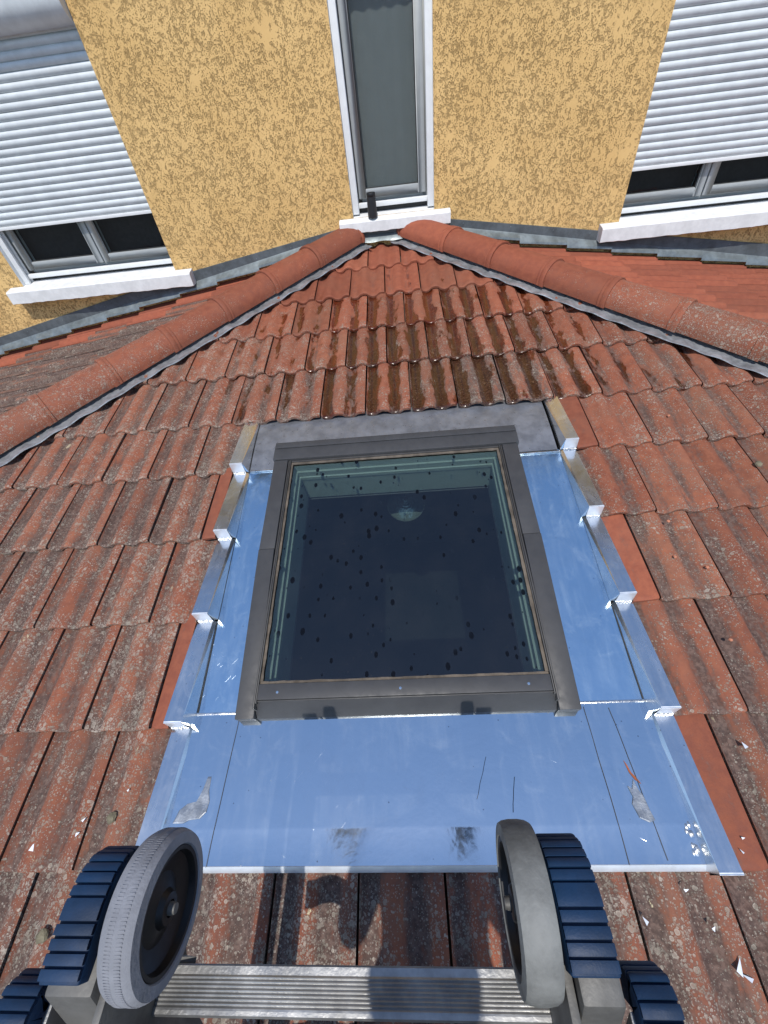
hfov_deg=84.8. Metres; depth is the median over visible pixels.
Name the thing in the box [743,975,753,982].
zinc chip
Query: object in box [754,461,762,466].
moss cushion
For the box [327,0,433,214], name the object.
window
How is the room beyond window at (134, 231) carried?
in the house
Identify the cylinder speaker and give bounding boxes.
[366,192,377,218]
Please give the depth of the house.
2.60 m
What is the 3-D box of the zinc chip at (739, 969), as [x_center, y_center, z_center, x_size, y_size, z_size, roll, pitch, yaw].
[0.778,0.999,0.923,0.012,0.004,0.032,7,47,14]
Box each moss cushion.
[35,928,48,944]
[106,812,116,824]
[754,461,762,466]
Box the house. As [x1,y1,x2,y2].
[0,0,767,355]
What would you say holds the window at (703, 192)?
in the house
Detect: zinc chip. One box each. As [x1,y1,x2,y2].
[737,958,743,977]
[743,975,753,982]
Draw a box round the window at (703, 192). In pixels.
[621,6,767,215]
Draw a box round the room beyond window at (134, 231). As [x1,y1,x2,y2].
[0,15,767,259]
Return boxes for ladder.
[0,819,684,1023]
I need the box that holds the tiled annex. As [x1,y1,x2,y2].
[0,219,767,1023]
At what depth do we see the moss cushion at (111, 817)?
1.18 m
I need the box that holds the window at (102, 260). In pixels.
[0,39,172,283]
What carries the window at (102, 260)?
in the house
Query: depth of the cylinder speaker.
2.81 m
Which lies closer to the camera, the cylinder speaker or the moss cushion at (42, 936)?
the moss cushion at (42, 936)
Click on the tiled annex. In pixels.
(358, 603)
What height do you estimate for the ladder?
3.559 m

